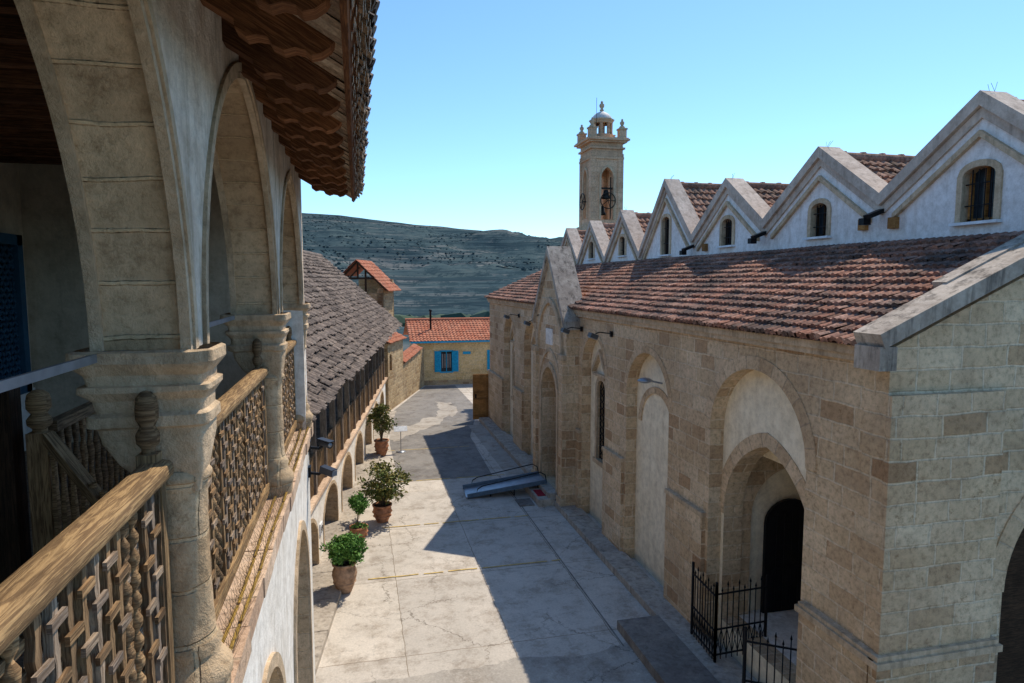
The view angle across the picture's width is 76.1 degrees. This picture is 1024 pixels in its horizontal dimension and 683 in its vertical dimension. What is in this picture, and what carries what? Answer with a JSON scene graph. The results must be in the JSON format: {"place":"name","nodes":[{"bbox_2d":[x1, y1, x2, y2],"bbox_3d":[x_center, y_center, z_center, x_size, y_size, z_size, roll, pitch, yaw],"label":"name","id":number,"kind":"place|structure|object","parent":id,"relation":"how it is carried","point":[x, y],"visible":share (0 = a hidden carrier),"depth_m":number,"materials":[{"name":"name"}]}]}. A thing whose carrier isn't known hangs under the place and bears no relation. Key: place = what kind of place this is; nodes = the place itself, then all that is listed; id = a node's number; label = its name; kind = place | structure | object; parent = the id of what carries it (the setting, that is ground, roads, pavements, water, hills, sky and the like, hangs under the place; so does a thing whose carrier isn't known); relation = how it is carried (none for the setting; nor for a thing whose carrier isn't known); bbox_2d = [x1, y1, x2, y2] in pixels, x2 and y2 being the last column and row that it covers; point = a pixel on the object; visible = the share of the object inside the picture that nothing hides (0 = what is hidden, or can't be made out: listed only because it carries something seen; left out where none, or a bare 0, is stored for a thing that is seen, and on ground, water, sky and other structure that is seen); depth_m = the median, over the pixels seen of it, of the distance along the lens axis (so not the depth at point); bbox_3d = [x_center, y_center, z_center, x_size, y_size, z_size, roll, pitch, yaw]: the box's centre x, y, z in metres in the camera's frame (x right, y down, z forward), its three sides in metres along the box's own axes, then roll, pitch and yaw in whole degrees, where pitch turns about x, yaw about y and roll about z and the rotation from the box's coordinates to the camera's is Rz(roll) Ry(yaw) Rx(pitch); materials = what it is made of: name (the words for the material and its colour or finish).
{"place":"outdoors","nodes":[
{"label":"outdoors","id":0,"kind":"place"},
{"bbox_2d":[302,213,562,351],"bbox_3d":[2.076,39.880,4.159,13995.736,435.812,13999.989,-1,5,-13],"label":"hills terrain","id":1,"kind":"structure","parent":0,"point":[445,287],"depth_m":1060.18,"materials":[{"name":"green plant"}]},
{"bbox_2d":[302,215,559,326],"bbox_3d":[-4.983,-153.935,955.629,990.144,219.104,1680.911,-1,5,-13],"label":"distant trees","id":2,"kind":"object","parent":1,"relation":"on","point":[482,313],"visible":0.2,"depth_m":1041.53,"materials":[{"name":"green plant"}]},
{"bbox_2d":[390,385,491,480],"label":"concrete pavement","id":3,"kind":"structure","parent":0,"point":[437,460],"depth_m":25.41,"materials":[{"name":"grey concrete"}]},
{"bbox_2d":[394,426,406,452],"bbox_3d":[-4.051,3.561,23.822,0.480,0.941,0.351,-1,5,-13],"label":"sign stand","id":4,"kind":"object","parent":3,"relation":"on","point":[400,428],"visible":1,"depth_m":23.79,"materials":[{"name":"metal"}]},
{"bbox_2d":[389,402,523,474],"bbox_3d":[-3.123,3.717,27.170,4.086,0.001,13.333,-1,5,-13],"label":"pavement patch","id":5,"kind":"object","parent":3,"relation":"on","point":[500,455],"visible":0.91,"depth_m":26.55,"materials":[{"name":"grey concrete"}]},
{"bbox_2d":[363,642,656,682],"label":"rough pavement","id":6,"kind":"structure","parent":0,"point":[618,664],"depth_m":10.43,"materials":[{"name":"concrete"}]},
{"bbox_2d":[515,498,534,506],"bbox_3d":[0.360,4.519,18.379,0.430,0.030,0.550,-1,5,-13],"label":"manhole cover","id":7,"kind":"object","parent":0,"point":[525,502],"visible":1,"depth_m":18.32,"materials":[{"name":"grey metal"}]},
{"bbox_2d":[315,384,757,682],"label":"courtyard pavement","id":8,"kind":"structure","parent":0,"point":[417,624],"depth_m":13.13,"materials":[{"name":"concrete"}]},
{"bbox_2d":[0,0,246,681],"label":"interior","id":9,"kind":"object","parent":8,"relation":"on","point":[36,212],"visible":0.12,"depth_m":6.71,"materials":[{"name":"grey wood"}]},
{"bbox_2d":[0,232,31,394],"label":"lattice window","id":10,"kind":"structure","parent":9,"relation":"attached to","point":[14,349],"depth_m":6.34,"materials":[{"name":"blue paint"}]},
{"bbox_2d":[0,326,291,583],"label":"newel posts","id":11,"kind":"object","parent":9,"relation":"on","point":[53,510],"visible":0.55,"depth_m":3.47,"materials":[{"name":"brown wood"}]},
{"bbox_2d":[243,455,313,682],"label":"wall","id":12,"kind":"structure","parent":8,"relation":"on","point":[282,645],"depth_m":5.46,"materials":[{"name":"white paint"}]},
{"bbox_2d":[216,423,312,682],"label":"ledge","id":13,"kind":"object","parent":12,"relation":"on","point":[243,650],"visible":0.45,"depth_m":3.78,"materials":[{"name":"stone"}]},
{"bbox_2d":[0,340,296,682],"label":"wood railing","id":14,"kind":"object","parent":13,"relation":"on","point":[114,626],"visible":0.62,"depth_m":2.05,"materials":[{"name":"brown wood"}]},
{"bbox_2d":[65,302,312,682],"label":"columns","id":15,"kind":"structure","parent":13,"relation":"on","point":[182,385],"depth_m":2.50,"materials":[{"name":"stone"}]},
{"bbox_2d":[14,0,315,682],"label":"arch wall","id":16,"kind":"structure","parent":15,"relation":"on","point":[155,108],"depth_m":2.33,"materials":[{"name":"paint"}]},
{"bbox_2d":[0,314,238,392],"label":"tie rod","id":17,"kind":"object","parent":16,"relation":"attached to","point":[14,382],"visible":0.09,"depth_m":1.96,"materials":[{"name":"metal"}]},
{"bbox_2d":[200,0,358,201],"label":"eave rafters","id":18,"kind":"object","parent":16,"relation":"attached to","point":[269,43],"visible":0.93,"depth_m":3.22,"materials":[{"name":"brown wood"}]},
{"bbox_2d":[293,0,379,200],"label":"tile roof","id":19,"kind":"structure","parent":18,"relation":"on","point":[327,25],"depth_m":3.17,"materials":[{"name":"brown tile"}]},
{"bbox_2d":[218,422,310,671],"bbox_3d":[-1.678,1.213,4.553,0.181,0.091,6.417,-1,5,-13],"label":"bird spike strip","id":20,"kind":"object","parent":13,"relation":"on","point":[244,589],"visible":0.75,"depth_m":3.87,"materials":[{"name":"silver metal"}]},
{"bbox_2d":[308,437,334,451],"bbox_3d":[-2.260,1.221,7.735,0.350,0.150,0.148,1,5,10],"label":"security camera","id":21,"kind":"object","parent":12,"relation":"attached to","point":[324,442],"visible":0.9,"depth_m":7.71,"materials":[{"name":"black metal"}]},
{"bbox_2d":[308,465,336,477],"bbox_3d":[-2.217,1.515,7.650,0.404,0.140,0.156,2,5,16],"label":"security camera","id":22,"kind":"object","parent":12,"relation":"attached to","point":[327,470],"visible":1,"depth_m":7.59,"materials":[{"name":"black metal"}]},
{"bbox_2d":[312,529,349,675],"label":"arcade kerb","id":23,"kind":"structure","parent":8,"relation":"on","point":[324,607],"depth_m":12.61,"materials":[{"name":"stone"}]},
{"bbox_2d":[319,531,367,594],"bbox_3d":[-3.297,4.421,13.080,0.914,1.196,0.888,4,7,38],"label":"potted bush","id":24,"kind":"object","parent":8,"relation":"on","point":[345,554],"visible":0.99,"depth_m":12.92,"materials":[{"name":"green plant"}]},
{"bbox_2d":[310,373,395,631],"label":"arcade wall","id":25,"kind":"structure","parent":8,"relation":"on","point":[331,509],"depth_m":18.82,"materials":[{"name":"white paint"}]},
{"bbox_2d":[319,521,322,536],"bbox_3d":[-4.216,4.136,14.464,0.038,0.270,0.240,-1,5,-6],"label":"wall lamp","id":26,"kind":"object","parent":25,"relation":"attached to","point":[321,528],"visible":1,"depth_m":14.39,"materials":[{"name":"metal"}]},
{"bbox_2d":[309,344,384,499],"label":"gallery posts","id":27,"kind":"object","parent":25,"relation":"on","point":[343,425],"visible":0.37,"depth_m":18.33,"materials":[{"name":"brown wood"}]},
{"bbox_2d":[303,250,401,422],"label":"old tile roof","id":28,"kind":"structure","parent":27,"relation":"on","point":[352,328],"depth_m":18.30,"materials":[{"name":"tile"}]},
{"bbox_2d":[348,491,370,540],"bbox_3d":[-3.653,4.192,15.656,0.488,1.182,0.625,-4,7,-39],"label":"potted topiary","id":29,"kind":"object","parent":8,"relation":"on","point":[358,503],"visible":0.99,"depth_m":15.59,"materials":[{"name":"plant"}]},
{"bbox_2d":[343,259,400,316],"bbox_3d":[-7.322,-0.605,34.380,2.591,7.302,2.771,0,5,4],"label":"open gable turret","id":30,"kind":"object","parent":8,"relation":"on","point":[379,286],"visible":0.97,"depth_m":33.73,"materials":[{"name":"tile"}]},
{"bbox_2d":[366,402,397,455],"bbox_3d":[-4.634,3.094,23.361,0.956,1.955,0.913,5,7,44],"label":"potted shrub","id":31,"kind":"object","parent":8,"relation":"on","point":[381,442],"visible":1,"depth_m":23.20,"materials":[{"name":"green plant"}]},
{"bbox_2d":[357,458,414,522],"bbox_3d":[-3.341,3.851,16.922,1.460,1.628,1.227,2,6,20],"label":"potted shrub","id":32,"kind":"object","parent":8,"relation":"on","point":[383,493],"visible":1,"depth_m":16.77,"materials":[{"name":"green plant"}]},
{"bbox_2d":[384,332,406,410],"bbox_3d":[-7.136,1.007,32.615,3.224,4.414,3.214,0,5,5],"label":"stone annex","id":33,"kind":"object","parent":8,"relation":"on","point":[394,383],"visible":0.23,"depth_m":32.19,"materials":[{"name":"beige stone"}]},
{"bbox_2d":[403,347,423,399],"bbox_3d":[-5.609,1.717,36.459,0.350,2.295,4.917,0,5,5],"label":"masonry","id":34,"kind":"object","parent":8,"relation":"on","point":[413,373],"visible":0.6,"depth_m":36.24,"materials":[{"name":"stone"}]},
{"bbox_2d":[403,344,422,362],"bbox_3d":[-5.591,0.611,36.020,0.568,0.632,4.097,0,5,5],"label":"tile coping","id":35,"kind":"object","parent":34,"relation":"on","point":[411,351],"visible":0.94,"depth_m":36.08,"materials":[{"name":"tile"}]},
{"bbox_2d":[410,342,489,384],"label":"walls","id":36,"kind":"structure","parent":8,"relation":"on","point":[473,362],"depth_m":39.51,"materials":[{"name":"beige paint"}]},
{"bbox_2d":[403,317,489,341],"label":"tile roof","id":37,"kind":"structure","parent":36,"relation":"on","point":[452,329],"depth_m":40.38,"materials":[{"name":"tile"}]},
{"bbox_2d":[429,309,431,329],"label":"stove pipe","id":38,"kind":"object","parent":37,"relation":"on","point":[430,310],"visible":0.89,"depth_m":40.02,"materials":[{"name":"black metal"}]},
{"bbox_2d":[410,340,489,372],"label":"windows","id":39,"kind":"structure","parent":36,"relation":"attached to","point":[446,361],"depth_m":39.37,"materials":[{"name":"blue paint"}]},
{"bbox_2d":[368,446,560,579],"bbox_3d":[-2.062,4.446,19.208,4.400,0.001,10.511,-1,5,-13],"label":"yellow floor line","id":40,"kind":"object","parent":8,"relation":"on","point":[457,521],"visible":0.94,"depth_m":14.61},
{"bbox_2d":[462,464,546,498],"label":"access ramp","id":41,"kind":"structure","parent":8,"relation":"on","point":[499,485],"depth_m":19.29,"materials":[{"name":"metal"}]},
{"bbox_2d":[524,475,557,506],"bbox_3d":[0.797,4.306,19.057,0.600,0.330,2.000,-1,5,-13],"label":"entrance step","id":42,"kind":"object","parent":8,"relation":"on","point":[549,492],"visible":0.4,"depth_m":18.34,"materials":[{"name":"stone"}]},
{"bbox_2d":[533,489,545,495],"bbox_3d":[0.778,4.304,18.613,0.220,0.014,0.550,-1,5,-13],"label":"door mat","id":43,"kind":"object","parent":42,"relation":"on","point":[538,492],"depth_m":18.61,"materials":[{"name":"red fabric"}]},
{"bbox_2d":[500,476,623,645],"bbox_3d":[0.753,4.743,16.042,0.030,0.001,10.100,-1,5,-13],"label":"pavement joint","id":44,"kind":"object","parent":8,"relation":"on","point":[572,576],"visible":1,"depth_m":13.62,"materials":[{"name":"concrete"}]},
{"bbox_2d":[479,417,750,682],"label":"church kerb","id":45,"kind":"structure","parent":8,"relation":"on","point":[642,587],"depth_m":13.47,"materials":[{"name":"concrete"}]},
{"bbox_2d":[690,562,718,662],"bbox_3d":[3.159,4.430,10.780,0.037,1.280,0.890,-1,5,-9],"label":"iron railing","id":46,"kind":"object","parent":45,"relation":"on","point":[694,620],"visible":1,"depth_m":10.75,"materials":[{"name":"black metal"}]},
{"bbox_2d":[617,615,718,682],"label":"slab","id":47,"kind":"structure","parent":8,"relation":"on","point":[661,650],"depth_m":10.70,"materials":[{"name":"stone"}]},
{"bbox_2d":[484,82,1023,682],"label":"stone church","id":48,"kind":"structure","parent":8,"relation":"on","point":[822,424],"depth_m":9.85,"materials":[{"name":"stone"}]},
{"bbox_2d":[473,374,488,418],"bbox_3d":[-1.366,2.466,29.230,0.770,2.030,0.080,-1,5,-13],"label":"leaf","id":49,"kind":"object","parent":48,"relation":"attached to","point":[481,391],"visible":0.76,"depth_m":29.21,"materials":[{"name":"brown wood"}]},
{"bbox_2d":[504,314,519,318],"bbox_3d":[-0.013,-0.896,23.545,0.564,0.192,0.220,-1,5,-13],"label":"flood light","id":50,"kind":"object","parent":48,"relation":"attached to","point":[508,316],"visible":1,"depth_m":23.50,"materials":[{"name":"black metal"}]},
{"bbox_2d":[560,326,582,333],"bbox_3d":[1.551,-0.290,16.955,0.564,0.192,0.220,-1,5,-13],"label":"flood light","id":51,"kind":"object","parent":48,"relation":"attached to","point":[565,330],"visible":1,"depth_m":16.91,"materials":[{"name":"black metal"}]},
{"bbox_2d":[587,331,612,339],"bbox_3d":[2.023,-0.137,14.966,0.564,0.192,0.220,-1,5,-13],"label":"flood light","id":52,"kind":"object","parent":48,"relation":"attached to","point":[592,336],"visible":1,"depth_m":14.90,"materials":[{"name":"black metal"}]},
{"bbox_2d":[574,100,629,229],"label":"bell tower","id":53,"kind":"structure","parent":48,"relation":"on","point":[601,165],"depth_m":36.68,"materials":[{"name":"stone"}]},
{"bbox_2d":[637,377,662,383],"bbox_3d":[2.771,0.790,13.217,0.496,0.137,0.312,-1,5,-13],"label":"wall lamp","id":54,"kind":"object","parent":48,"relation":"attached to","point":[645,380],"visible":1,"depth_m":13.12,"materials":[{"name":"metal"}]},
{"bbox_2d":[715,574,768,658],"bbox_3d":[3.674,4.417,10.489,0.968,1.280,0.037,-2,5,-16],"label":"iron railing","id":55,"kind":"object","parent":48,"relation":"on","point":[764,634],"visible":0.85,"depth_m":10.49,"materials":[{"name":"black metal"}]},
{"bbox_2d":[742,626,796,682],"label":"iron gate","id":56,"kind":"structure","parent":48,"relation":"attached to","point":[746,641],"depth_m":8.95,"materials":[{"name":"black metal"}]},
{"bbox_2d":[761,498,803,612],"bbox_3d":[4.819,3.720,11.411,0.950,2.000,0.085,-1,5,-13],"label":"porch door","id":57,"kind":"structure","parent":48,"relation":"in","point":[784,521],"depth_m":11.37,"materials":[{"name":"black metal"}]},
{"bbox_2d":[586,166,1002,259],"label":"gable windows","id":58,"kind":"structure","parent":48,"relation":"in","point":[982,183],"depth_m":9.38,"materials":[{"name":"brown glass"}]},
{"bbox_2d":[301,0,1023,237],"label":"sky","id":59,"kind":"structure","parent":0,"point":[479,108],"materials":[{"name":"blue"}]}
]}

